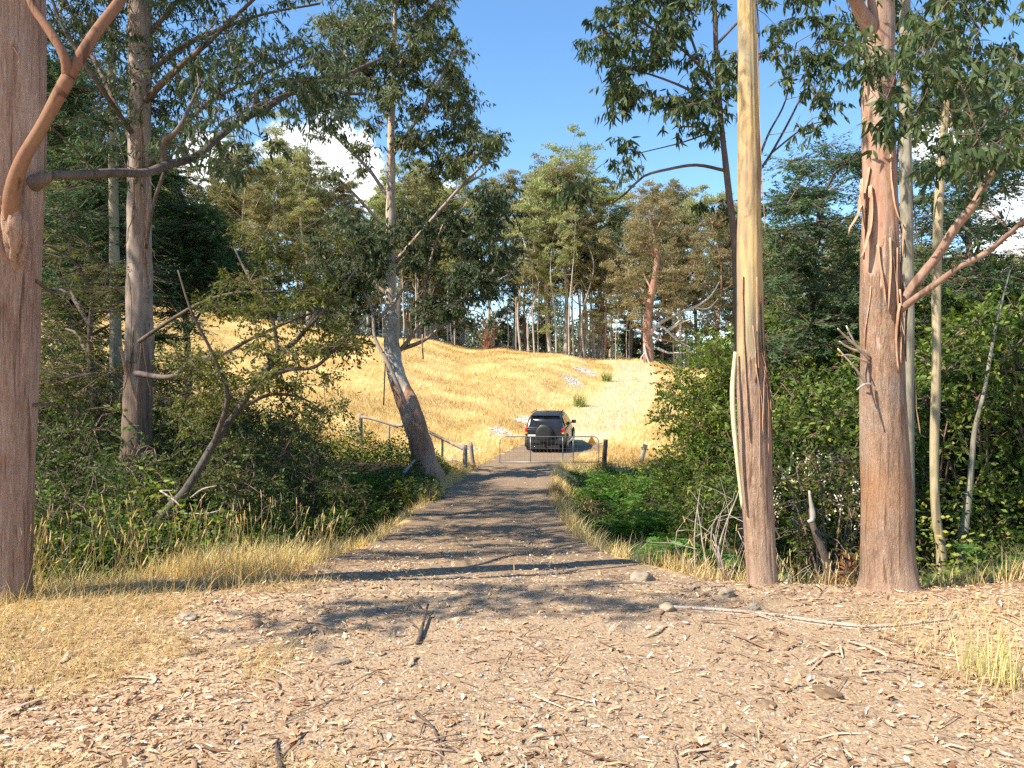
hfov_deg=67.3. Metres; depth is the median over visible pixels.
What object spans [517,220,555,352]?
forest eucalypt
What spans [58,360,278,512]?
leafy shrub
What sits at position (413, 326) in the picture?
forest eucalypt
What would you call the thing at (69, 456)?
leafy shrub
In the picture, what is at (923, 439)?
leafy shrub
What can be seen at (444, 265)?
forest eucalypt
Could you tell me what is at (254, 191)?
forest eucalypt
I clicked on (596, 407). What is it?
farm track
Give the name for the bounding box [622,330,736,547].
green shrub
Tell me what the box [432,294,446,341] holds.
forest eucalypt
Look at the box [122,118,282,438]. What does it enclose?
wattle tree
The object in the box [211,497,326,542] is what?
bramble bush
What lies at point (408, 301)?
forest eucalypt
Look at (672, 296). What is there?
forest eucalypt
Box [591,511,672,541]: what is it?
fern
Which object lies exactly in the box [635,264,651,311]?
forest eucalypt
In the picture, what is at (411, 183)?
forest eucalypt
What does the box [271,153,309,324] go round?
forest eucalypt
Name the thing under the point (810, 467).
flowering shrub
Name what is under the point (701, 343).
leafy shrub
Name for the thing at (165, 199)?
forest eucalypt
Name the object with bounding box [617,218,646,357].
forest eucalypt
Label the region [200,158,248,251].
forest eucalypt
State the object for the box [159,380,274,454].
leafy shrub
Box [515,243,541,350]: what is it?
forest eucalypt
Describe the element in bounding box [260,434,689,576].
driveway
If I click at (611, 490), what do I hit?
fern
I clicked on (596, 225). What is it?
forest eucalypt
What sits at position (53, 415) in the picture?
leafy shrub
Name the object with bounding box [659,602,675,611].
rock
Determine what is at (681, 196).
forest eucalypt
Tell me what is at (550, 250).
forest eucalypt
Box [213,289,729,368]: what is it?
distant forest
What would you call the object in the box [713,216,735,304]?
forest eucalypt
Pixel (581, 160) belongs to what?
forest eucalypt
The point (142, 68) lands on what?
eucalyptus tree
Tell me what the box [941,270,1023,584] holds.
slender tree
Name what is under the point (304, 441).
leafy shrub
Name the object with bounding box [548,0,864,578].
slender tree
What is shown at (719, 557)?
dead branches
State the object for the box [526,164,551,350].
forest eucalypt
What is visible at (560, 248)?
forest eucalypt
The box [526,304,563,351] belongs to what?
forest eucalypt
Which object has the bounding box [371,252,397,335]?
forest eucalypt
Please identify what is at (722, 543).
fern
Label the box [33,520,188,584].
bramble bush
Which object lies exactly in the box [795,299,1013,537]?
leafy shrub
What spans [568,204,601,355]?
forest eucalypt
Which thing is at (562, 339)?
forest eucalypt
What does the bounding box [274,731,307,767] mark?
fallen branch
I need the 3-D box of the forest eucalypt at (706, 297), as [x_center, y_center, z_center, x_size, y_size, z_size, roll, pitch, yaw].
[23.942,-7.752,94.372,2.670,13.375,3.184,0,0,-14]
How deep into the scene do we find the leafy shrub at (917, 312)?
17.68 m
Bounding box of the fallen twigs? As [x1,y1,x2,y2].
[0,552,1023,767]
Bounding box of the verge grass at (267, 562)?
[0,452,1023,622]
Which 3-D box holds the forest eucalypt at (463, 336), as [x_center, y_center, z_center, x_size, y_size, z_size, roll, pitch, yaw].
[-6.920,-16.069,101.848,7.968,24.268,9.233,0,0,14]
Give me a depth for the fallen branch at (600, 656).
4.42 m
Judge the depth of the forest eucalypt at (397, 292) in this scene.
87.83 m
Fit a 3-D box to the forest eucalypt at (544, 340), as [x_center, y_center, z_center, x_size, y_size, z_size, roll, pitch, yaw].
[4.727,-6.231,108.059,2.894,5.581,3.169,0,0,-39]
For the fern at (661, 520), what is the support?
on the ground at (650, 675)
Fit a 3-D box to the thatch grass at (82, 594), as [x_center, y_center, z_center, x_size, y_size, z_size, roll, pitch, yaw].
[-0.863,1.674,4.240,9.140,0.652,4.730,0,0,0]
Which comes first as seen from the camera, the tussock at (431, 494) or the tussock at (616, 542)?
the tussock at (616, 542)
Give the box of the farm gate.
[499,436,602,462]
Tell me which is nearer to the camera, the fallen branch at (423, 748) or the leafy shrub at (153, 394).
the fallen branch at (423, 748)
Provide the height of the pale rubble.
5.981 m
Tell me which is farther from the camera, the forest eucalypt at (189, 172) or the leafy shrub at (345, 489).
the forest eucalypt at (189, 172)
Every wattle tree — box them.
[39,217,239,527]
[40,34,219,469]
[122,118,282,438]
[722,126,898,394]
[895,50,1023,367]
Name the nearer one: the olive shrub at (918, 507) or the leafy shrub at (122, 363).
the olive shrub at (918, 507)
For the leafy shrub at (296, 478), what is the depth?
15.73 m
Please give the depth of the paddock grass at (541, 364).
49.02 m
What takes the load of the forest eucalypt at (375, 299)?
on the ground at (650, 675)
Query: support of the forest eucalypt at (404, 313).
on the ground at (650, 675)
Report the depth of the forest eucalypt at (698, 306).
94.34 m
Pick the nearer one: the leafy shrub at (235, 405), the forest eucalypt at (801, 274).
the leafy shrub at (235, 405)
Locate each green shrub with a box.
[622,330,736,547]
[663,348,777,538]
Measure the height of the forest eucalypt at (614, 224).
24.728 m
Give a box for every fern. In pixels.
[579,484,622,500]
[585,471,646,489]
[586,490,646,509]
[589,522,643,543]
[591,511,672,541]
[603,502,664,519]
[609,476,659,493]
[615,509,707,538]
[620,544,642,559]
[630,536,733,570]
[635,545,688,564]
[649,520,735,547]
[657,533,708,548]
[671,534,737,553]
[676,548,746,580]
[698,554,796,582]
[705,532,737,553]
[818,549,859,586]
[953,543,1023,573]
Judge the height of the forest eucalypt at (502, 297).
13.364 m
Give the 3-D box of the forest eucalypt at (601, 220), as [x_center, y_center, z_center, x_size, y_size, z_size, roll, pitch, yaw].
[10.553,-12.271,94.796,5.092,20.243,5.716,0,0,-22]
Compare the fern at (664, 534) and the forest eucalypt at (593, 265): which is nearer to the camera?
the fern at (664, 534)
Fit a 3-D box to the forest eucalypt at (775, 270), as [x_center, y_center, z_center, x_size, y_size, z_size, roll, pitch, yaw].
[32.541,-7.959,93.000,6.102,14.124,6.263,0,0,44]
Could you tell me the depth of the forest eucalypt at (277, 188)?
86.88 m
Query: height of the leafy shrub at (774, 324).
6.195 m
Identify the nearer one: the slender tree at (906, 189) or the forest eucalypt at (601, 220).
the slender tree at (906, 189)
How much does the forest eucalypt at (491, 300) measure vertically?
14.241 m
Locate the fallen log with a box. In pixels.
[392,459,414,485]
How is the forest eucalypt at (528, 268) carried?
on the ground at (650, 675)
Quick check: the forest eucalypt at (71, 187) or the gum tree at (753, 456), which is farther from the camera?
the forest eucalypt at (71, 187)
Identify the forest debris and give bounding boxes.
[270,320,642,359]
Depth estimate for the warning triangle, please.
29.46 m
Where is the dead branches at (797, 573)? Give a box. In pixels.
[777,555,822,583]
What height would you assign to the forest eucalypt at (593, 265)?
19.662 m
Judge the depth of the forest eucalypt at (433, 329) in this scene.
95.83 m
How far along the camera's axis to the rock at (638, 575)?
6.45 m
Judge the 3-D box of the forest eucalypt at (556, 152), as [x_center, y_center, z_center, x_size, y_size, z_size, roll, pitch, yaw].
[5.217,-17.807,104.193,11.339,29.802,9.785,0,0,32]
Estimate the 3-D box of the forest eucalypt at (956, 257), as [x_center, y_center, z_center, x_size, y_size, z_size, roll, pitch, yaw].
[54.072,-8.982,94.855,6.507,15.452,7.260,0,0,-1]
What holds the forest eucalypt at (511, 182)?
on the ground at (650, 675)
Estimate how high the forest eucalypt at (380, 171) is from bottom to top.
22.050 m
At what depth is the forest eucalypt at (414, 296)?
94.29 m
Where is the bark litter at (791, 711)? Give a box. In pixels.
[0,580,1023,767]
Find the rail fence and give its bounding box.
[358,414,475,467]
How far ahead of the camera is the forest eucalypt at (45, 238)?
94.26 m
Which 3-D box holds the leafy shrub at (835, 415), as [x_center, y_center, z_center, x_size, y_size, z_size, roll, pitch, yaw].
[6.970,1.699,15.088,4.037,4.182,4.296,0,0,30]
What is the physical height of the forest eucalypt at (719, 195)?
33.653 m
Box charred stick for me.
[406,595,428,644]
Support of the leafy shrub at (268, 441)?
on the ground at (650, 675)
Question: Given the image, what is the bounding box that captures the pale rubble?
[444,357,595,460]
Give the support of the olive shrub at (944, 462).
on the ground at (650, 675)
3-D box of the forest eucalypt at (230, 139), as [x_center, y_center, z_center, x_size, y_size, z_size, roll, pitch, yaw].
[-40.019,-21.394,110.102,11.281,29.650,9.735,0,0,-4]
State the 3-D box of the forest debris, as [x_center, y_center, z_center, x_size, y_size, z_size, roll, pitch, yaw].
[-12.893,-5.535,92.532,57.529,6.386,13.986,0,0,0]
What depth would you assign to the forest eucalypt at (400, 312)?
95.34 m
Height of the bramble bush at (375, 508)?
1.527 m
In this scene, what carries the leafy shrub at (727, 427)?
on the ground at (650, 675)
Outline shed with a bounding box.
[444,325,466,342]
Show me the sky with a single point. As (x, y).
(526, 67)
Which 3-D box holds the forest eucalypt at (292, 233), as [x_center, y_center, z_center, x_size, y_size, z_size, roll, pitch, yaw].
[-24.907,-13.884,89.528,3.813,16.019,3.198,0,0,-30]
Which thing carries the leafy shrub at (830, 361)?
on the ground at (650, 675)
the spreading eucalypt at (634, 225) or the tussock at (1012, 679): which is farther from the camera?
the spreading eucalypt at (634, 225)
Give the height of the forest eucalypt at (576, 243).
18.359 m
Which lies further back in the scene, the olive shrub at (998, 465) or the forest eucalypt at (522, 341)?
the forest eucalypt at (522, 341)
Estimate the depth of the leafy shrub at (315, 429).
22.89 m
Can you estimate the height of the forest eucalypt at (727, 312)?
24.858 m
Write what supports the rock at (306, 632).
on the ground at (650, 675)
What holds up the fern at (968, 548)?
on the ground at (650, 675)
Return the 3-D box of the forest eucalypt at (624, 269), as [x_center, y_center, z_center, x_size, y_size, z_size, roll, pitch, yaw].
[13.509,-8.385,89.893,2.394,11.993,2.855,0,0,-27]
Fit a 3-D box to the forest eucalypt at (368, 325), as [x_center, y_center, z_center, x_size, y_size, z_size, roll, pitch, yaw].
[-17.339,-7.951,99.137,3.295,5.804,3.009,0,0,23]
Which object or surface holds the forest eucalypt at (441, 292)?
on the ground at (650, 675)
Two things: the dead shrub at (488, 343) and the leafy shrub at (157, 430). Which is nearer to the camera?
the leafy shrub at (157, 430)
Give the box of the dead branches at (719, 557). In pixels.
[655,479,778,581]
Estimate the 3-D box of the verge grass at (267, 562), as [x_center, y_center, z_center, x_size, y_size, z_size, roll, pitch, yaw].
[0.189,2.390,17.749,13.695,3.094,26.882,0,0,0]
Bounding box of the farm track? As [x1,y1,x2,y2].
[565,358,657,433]
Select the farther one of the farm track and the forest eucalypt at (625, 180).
the forest eucalypt at (625, 180)
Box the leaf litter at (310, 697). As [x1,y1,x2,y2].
[0,471,1023,767]
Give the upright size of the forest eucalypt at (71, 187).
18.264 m
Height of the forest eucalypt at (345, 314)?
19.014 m
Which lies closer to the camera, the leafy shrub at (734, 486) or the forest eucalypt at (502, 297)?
the leafy shrub at (734, 486)
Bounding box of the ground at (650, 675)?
[0,307,1023,767]
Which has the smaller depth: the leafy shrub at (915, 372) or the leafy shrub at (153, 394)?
the leafy shrub at (915, 372)
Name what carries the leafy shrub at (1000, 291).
on the ground at (650, 675)
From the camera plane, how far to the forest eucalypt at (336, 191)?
90.90 m
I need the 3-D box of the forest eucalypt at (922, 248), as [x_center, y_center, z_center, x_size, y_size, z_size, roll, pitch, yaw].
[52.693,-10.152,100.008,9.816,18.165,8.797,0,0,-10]
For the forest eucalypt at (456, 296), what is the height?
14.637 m
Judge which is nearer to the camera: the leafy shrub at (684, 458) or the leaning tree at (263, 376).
the leaning tree at (263, 376)
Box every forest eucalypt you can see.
[42,138,62,270]
[45,152,65,283]
[46,145,126,253]
[151,166,187,303]
[173,165,207,303]
[189,168,226,311]
[194,142,289,297]
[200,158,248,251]
[205,180,254,241]
[212,133,270,254]
[217,166,272,315]
[230,111,320,320]
[236,183,270,246]
[247,136,301,281]
[261,278,276,321]
[266,140,312,287]
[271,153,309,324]
[274,149,343,323]
[281,207,313,321]
[289,171,339,326]
[296,311,328,326]
[298,171,371,319]
[299,221,316,263]
[313,223,335,262]
[328,179,366,330]
[336,250,367,332]
[337,250,376,331]
[345,180,418,325]
[358,195,382,333]
[360,190,397,329]
[363,249,385,336]
[365,300,383,337]
[367,162,416,337]
[367,168,408,284]
[369,275,382,335]
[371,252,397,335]
[376,158,469,338]
[380,249,404,295]
[396,204,414,331]
[396,249,404,338]
[397,246,447,318]
[400,273,419,337]
[400,298,408,327]
[403,160,429,337]
[405,269,421,332]
[405,300,417,338]
[406,184,474,339]
[407,299,417,337]
[408,216,423,338]
[409,197,446,329]
[409,257,427,300]
[410,181,461,339]
[420,236,440,335]
[422,243,445,339]
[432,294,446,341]
[436,169,482,344]
[437,175,488,344]
[437,225,453,341]
[437,252,460,343]
[438,299,472,346]
[443,231,464,344]
[466,177,532,346]
[479,169,544,349]
[484,240,507,345]
[492,312,510,348]
[497,188,564,349]
[498,184,546,351]
[501,263,522,347]
[501,302,535,348]
[505,156,605,352]
[508,254,526,349]
[509,143,569,340]
[515,166,541,350]
[515,238,543,353]
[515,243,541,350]
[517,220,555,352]
[517,323,535,349]
[519,160,604,354]
[523,153,561,352]
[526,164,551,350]
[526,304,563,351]
[527,222,555,352]
[536,320,554,351]
[538,123,635,355]
[538,208,560,322]
[540,214,579,352]
[545,196,580,314]
[551,325,581,353]
[554,200,591,354]
[554,210,594,356]
[556,207,596,356]
[565,199,605,358]
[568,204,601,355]
[571,154,598,356]
[578,234,609,358]
[579,237,627,358]
[580,320,613,358]
[581,206,614,356]
[581,234,638,356]
[582,189,620,356]
[583,227,598,356]
[584,177,626,357]
[593,207,621,302]
[593,255,608,358]
[594,176,669,357]
[599,267,620,358]
[609,289,621,358]
[613,321,640,358]
[613,321,642,358]
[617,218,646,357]
[617,261,639,358]
[620,198,706,362]
[623,289,636,358]
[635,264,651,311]
[637,244,660,300]
[638,202,664,327]
[639,177,715,364]
[653,318,678,363]
[654,184,735,366]
[658,198,708,364]
[658,231,693,366]
[659,275,684,364]
[672,195,737,368]
[674,201,711,366]
[688,259,710,366]
[692,274,713,355]
[697,266,710,368]
[700,268,726,367]
[702,190,732,325]
[705,193,767,346]
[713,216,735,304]
[717,222,796,327]
[762,227,801,319]
[764,260,804,319]
[767,247,824,313]
[798,223,859,310]
[808,246,858,310]
[914,237,949,274]
[944,247,965,273]
[948,246,994,264]
[982,248,1023,297]
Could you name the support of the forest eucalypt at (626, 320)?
on the ground at (650, 675)
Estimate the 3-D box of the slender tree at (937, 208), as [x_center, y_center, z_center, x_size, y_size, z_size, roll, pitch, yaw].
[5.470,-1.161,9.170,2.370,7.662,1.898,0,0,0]
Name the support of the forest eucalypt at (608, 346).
on the ground at (650, 675)
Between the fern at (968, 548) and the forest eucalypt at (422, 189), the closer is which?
the fern at (968, 548)
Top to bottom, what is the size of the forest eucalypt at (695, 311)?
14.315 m
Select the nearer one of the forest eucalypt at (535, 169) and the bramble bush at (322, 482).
the bramble bush at (322, 482)
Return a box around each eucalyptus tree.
[0,0,404,604]
[46,0,375,574]
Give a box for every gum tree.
[730,0,778,584]
[821,0,1023,593]
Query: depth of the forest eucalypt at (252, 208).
128.91 m
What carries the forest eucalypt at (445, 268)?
on the ground at (650, 675)
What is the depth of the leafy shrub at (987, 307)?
12.91 m
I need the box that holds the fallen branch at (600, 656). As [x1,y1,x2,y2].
[595,653,642,669]
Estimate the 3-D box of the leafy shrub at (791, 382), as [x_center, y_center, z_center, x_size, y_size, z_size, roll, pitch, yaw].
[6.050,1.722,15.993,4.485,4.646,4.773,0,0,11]
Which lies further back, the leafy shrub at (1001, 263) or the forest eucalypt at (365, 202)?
the forest eucalypt at (365, 202)
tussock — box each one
[410,480,440,504]
[545,476,572,499]
[569,391,590,407]
[599,370,614,381]
[601,459,615,470]
[603,531,644,556]
[944,617,1010,679]
[945,611,1023,691]
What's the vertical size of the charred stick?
0.088 m
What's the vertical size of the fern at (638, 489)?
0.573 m
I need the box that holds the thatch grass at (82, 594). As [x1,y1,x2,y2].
[0,567,1023,767]
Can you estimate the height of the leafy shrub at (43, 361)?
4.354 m
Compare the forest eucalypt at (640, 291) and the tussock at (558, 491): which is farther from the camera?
the forest eucalypt at (640, 291)
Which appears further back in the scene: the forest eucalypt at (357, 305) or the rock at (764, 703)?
the forest eucalypt at (357, 305)
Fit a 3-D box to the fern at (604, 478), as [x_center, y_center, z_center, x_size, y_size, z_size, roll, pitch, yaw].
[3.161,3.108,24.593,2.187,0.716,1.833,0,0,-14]
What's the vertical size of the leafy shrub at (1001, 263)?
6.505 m
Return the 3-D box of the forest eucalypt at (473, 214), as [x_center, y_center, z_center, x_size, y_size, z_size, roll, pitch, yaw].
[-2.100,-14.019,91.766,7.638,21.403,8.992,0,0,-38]
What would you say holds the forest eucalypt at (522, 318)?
on the ground at (650, 675)
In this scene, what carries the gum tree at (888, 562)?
on the ground at (650, 675)
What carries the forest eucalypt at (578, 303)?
on the ground at (650, 675)
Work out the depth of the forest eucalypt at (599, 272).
91.77 m
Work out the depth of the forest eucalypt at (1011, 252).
91.10 m
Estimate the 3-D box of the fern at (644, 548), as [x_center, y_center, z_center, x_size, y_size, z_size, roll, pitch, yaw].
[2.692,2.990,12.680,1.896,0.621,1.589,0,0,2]
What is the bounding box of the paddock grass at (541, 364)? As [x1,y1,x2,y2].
[41,307,730,475]
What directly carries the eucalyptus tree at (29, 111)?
on the ground at (650, 675)
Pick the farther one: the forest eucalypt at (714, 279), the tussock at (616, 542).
the forest eucalypt at (714, 279)
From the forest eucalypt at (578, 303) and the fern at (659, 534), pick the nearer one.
the fern at (659, 534)
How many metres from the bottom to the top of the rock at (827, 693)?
0.037 m
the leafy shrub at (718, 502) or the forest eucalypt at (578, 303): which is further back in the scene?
the forest eucalypt at (578, 303)
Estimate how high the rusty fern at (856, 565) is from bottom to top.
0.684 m
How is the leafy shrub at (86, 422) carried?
on the ground at (650, 675)
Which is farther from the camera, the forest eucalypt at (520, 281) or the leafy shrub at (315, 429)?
the forest eucalypt at (520, 281)
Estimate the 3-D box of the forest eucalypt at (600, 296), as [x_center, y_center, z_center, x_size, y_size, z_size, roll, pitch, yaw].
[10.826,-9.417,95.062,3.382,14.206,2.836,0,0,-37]
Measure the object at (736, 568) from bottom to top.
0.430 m
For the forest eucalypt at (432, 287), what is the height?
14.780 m
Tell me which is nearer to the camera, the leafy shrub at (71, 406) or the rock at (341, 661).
the rock at (341, 661)
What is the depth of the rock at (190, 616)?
5.21 m
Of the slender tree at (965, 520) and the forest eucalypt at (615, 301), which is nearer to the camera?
the slender tree at (965, 520)
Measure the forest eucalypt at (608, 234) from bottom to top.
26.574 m
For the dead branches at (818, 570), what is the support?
on the ground at (650, 675)
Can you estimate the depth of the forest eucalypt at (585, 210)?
90.81 m
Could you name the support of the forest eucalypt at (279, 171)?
on the ground at (650, 675)
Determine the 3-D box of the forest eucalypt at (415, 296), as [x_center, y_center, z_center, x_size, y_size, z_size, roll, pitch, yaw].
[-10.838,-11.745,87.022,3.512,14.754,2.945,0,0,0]
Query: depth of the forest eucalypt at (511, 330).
123.57 m
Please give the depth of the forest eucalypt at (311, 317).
113.21 m
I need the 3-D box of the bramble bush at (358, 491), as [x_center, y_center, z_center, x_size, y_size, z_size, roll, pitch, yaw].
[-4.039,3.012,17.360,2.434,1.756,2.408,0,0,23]
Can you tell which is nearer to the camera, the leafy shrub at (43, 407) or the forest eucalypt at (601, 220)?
the leafy shrub at (43, 407)
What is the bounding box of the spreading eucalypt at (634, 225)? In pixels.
[593,178,719,362]
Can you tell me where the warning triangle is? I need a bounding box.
[587,436,595,443]
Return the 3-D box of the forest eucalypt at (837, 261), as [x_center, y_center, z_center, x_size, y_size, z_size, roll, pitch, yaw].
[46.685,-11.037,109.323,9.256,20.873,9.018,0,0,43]
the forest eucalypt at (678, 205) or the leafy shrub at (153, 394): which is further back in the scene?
the forest eucalypt at (678, 205)
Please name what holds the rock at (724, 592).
on the ground at (650, 675)
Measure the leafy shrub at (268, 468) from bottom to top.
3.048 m
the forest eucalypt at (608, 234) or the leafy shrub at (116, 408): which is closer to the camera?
the leafy shrub at (116, 408)
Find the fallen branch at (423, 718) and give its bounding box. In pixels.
[415,710,454,754]
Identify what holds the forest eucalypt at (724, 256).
on the ground at (650, 675)
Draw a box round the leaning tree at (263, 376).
[132,220,388,555]
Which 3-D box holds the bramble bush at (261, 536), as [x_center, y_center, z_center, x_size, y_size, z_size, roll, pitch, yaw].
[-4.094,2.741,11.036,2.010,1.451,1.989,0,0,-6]
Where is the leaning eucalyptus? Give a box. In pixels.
[237,0,539,482]
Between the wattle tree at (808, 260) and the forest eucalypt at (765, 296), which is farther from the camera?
the forest eucalypt at (765, 296)
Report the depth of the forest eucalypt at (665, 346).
96.79 m
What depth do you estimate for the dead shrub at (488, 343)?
86.86 m
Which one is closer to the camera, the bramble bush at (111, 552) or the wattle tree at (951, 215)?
the bramble bush at (111, 552)
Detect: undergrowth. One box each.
[33,375,455,585]
[567,443,1023,588]
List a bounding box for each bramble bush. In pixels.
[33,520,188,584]
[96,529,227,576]
[189,523,278,558]
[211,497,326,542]
[227,513,350,556]
[270,502,366,552]
[286,466,347,512]
[293,479,393,539]
[325,494,412,550]
[338,463,417,515]
[369,470,448,511]
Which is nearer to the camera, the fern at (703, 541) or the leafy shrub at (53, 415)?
the fern at (703, 541)
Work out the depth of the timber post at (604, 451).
29.34 m
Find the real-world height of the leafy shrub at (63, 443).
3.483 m
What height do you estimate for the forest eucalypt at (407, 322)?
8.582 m
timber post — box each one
[601,439,607,468]
[639,444,647,462]
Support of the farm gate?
attached to the timber post at (604, 451)
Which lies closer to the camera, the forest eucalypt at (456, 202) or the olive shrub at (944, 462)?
the olive shrub at (944, 462)
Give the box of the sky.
[46,0,1023,362]
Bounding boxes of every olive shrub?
[915,421,1022,560]
[915,483,960,581]
[949,429,1023,561]
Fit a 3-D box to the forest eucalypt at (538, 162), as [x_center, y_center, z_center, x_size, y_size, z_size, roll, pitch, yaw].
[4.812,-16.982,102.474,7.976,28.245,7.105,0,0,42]
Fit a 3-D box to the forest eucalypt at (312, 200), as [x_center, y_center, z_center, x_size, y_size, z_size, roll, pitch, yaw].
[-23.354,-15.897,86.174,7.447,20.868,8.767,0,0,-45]
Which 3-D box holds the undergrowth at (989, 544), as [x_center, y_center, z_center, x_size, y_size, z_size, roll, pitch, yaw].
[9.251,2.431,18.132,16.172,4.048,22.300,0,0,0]
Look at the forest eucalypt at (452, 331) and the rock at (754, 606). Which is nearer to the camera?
the rock at (754, 606)
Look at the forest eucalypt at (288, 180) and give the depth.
124.53 m
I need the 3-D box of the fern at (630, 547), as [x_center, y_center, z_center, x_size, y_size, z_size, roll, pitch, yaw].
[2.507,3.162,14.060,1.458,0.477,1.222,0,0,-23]
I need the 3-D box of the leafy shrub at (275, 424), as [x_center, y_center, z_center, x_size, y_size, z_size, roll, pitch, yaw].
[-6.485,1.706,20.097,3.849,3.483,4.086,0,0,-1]
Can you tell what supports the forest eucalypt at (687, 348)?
on the ground at (650, 675)
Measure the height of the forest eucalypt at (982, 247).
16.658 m
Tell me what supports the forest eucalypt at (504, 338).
on the ground at (650, 675)
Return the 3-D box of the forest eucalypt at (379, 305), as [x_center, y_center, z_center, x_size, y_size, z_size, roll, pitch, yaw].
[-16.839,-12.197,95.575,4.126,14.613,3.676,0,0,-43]
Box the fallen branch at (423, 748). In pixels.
[405,733,467,760]
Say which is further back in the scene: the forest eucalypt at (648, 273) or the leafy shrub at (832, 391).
the forest eucalypt at (648, 273)
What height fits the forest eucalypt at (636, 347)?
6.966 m
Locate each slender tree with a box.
[63,0,178,456]
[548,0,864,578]
[823,0,1010,553]
[895,30,1023,573]
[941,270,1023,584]
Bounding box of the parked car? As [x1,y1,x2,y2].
[525,409,575,449]
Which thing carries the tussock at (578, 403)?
on the ground at (650, 675)
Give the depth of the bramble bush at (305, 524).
12.16 m
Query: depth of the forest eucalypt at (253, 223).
91.69 m
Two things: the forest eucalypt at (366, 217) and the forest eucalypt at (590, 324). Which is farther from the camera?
the forest eucalypt at (366, 217)
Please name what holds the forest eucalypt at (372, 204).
on the ground at (650, 675)
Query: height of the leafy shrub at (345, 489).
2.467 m
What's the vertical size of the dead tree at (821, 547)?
1.646 m
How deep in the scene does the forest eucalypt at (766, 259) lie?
96.92 m
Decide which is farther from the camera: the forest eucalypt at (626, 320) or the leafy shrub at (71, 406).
the forest eucalypt at (626, 320)
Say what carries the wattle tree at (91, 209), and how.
on the ground at (650, 675)
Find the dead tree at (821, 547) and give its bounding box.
[807,490,833,579]
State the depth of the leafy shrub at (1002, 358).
9.95 m
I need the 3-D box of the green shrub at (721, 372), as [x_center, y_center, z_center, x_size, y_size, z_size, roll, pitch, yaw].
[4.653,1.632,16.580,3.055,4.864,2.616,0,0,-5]
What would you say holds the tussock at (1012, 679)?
on the ground at (650, 675)
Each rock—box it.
[179,612,197,620]
[244,618,262,627]
[300,630,314,635]
[330,658,350,664]
[629,570,653,581]
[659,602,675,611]
[718,587,734,597]
[748,602,760,610]
[759,699,775,709]
[810,685,844,699]
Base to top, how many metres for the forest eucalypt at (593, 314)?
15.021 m
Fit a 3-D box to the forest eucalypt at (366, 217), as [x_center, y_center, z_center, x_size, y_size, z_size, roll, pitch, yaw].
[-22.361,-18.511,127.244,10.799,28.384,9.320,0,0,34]
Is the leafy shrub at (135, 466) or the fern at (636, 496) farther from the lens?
the fern at (636, 496)
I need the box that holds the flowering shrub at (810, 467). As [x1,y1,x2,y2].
[738,431,918,584]
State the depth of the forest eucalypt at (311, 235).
91.14 m
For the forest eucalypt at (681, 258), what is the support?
on the ground at (650, 675)
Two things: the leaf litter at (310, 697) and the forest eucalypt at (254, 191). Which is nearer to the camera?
the leaf litter at (310, 697)
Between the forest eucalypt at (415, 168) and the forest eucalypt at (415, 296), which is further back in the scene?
the forest eucalypt at (415, 168)
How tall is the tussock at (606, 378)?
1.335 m
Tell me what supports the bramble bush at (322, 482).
on the ground at (650, 675)
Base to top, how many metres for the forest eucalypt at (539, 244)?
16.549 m
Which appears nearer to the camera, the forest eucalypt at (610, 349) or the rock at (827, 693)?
the rock at (827, 693)
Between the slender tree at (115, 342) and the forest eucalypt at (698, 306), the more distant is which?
the forest eucalypt at (698, 306)
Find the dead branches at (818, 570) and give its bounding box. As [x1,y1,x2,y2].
[721,496,859,584]
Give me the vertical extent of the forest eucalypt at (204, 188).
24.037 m
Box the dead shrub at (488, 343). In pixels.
[465,311,503,349]
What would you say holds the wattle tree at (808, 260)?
on the ground at (650, 675)
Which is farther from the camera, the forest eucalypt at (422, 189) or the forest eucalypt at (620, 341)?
the forest eucalypt at (620, 341)
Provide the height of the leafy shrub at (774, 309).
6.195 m
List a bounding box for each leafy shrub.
[33,393,130,572]
[33,450,181,590]
[35,406,198,573]
[35,441,202,579]
[36,341,191,495]
[36,381,260,537]
[36,385,189,529]
[37,359,167,534]
[37,361,123,444]
[38,356,86,452]
[42,357,205,441]
[44,341,175,437]
[52,395,238,538]
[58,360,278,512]
[78,434,293,554]
[113,438,308,556]
[155,426,322,538]
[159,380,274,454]
[159,404,336,534]
[164,402,298,512]
[208,440,356,532]
[214,388,331,493]
[232,427,335,522]
[235,456,385,547]
[269,414,340,472]
[652,308,841,481]
[657,383,854,571]
[657,394,780,524]
[666,483,781,556]
[668,293,846,503]
[689,466,839,581]
[694,356,855,538]
[700,444,860,583]
[711,283,858,403]
[721,391,931,582]
[726,384,1011,577]
[767,320,939,445]
[774,304,923,397]
[778,364,859,556]
[786,371,924,550]
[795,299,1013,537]
[802,381,1003,559]
[820,383,1023,572]
[841,344,1023,540]
[852,283,1010,337]
[855,262,1022,343]
[914,248,1023,328]
[914,277,1023,555]
[914,295,1023,560]
[914,323,1023,510]
[914,336,1023,578]
[915,249,1023,338]
[915,332,1023,554]
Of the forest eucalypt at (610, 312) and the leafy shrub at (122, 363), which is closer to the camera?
the leafy shrub at (122, 363)
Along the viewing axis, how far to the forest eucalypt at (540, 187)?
91.06 m
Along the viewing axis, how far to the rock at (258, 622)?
5.08 m
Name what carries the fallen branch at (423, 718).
on the ground at (650, 675)
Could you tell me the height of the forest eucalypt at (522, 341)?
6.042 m

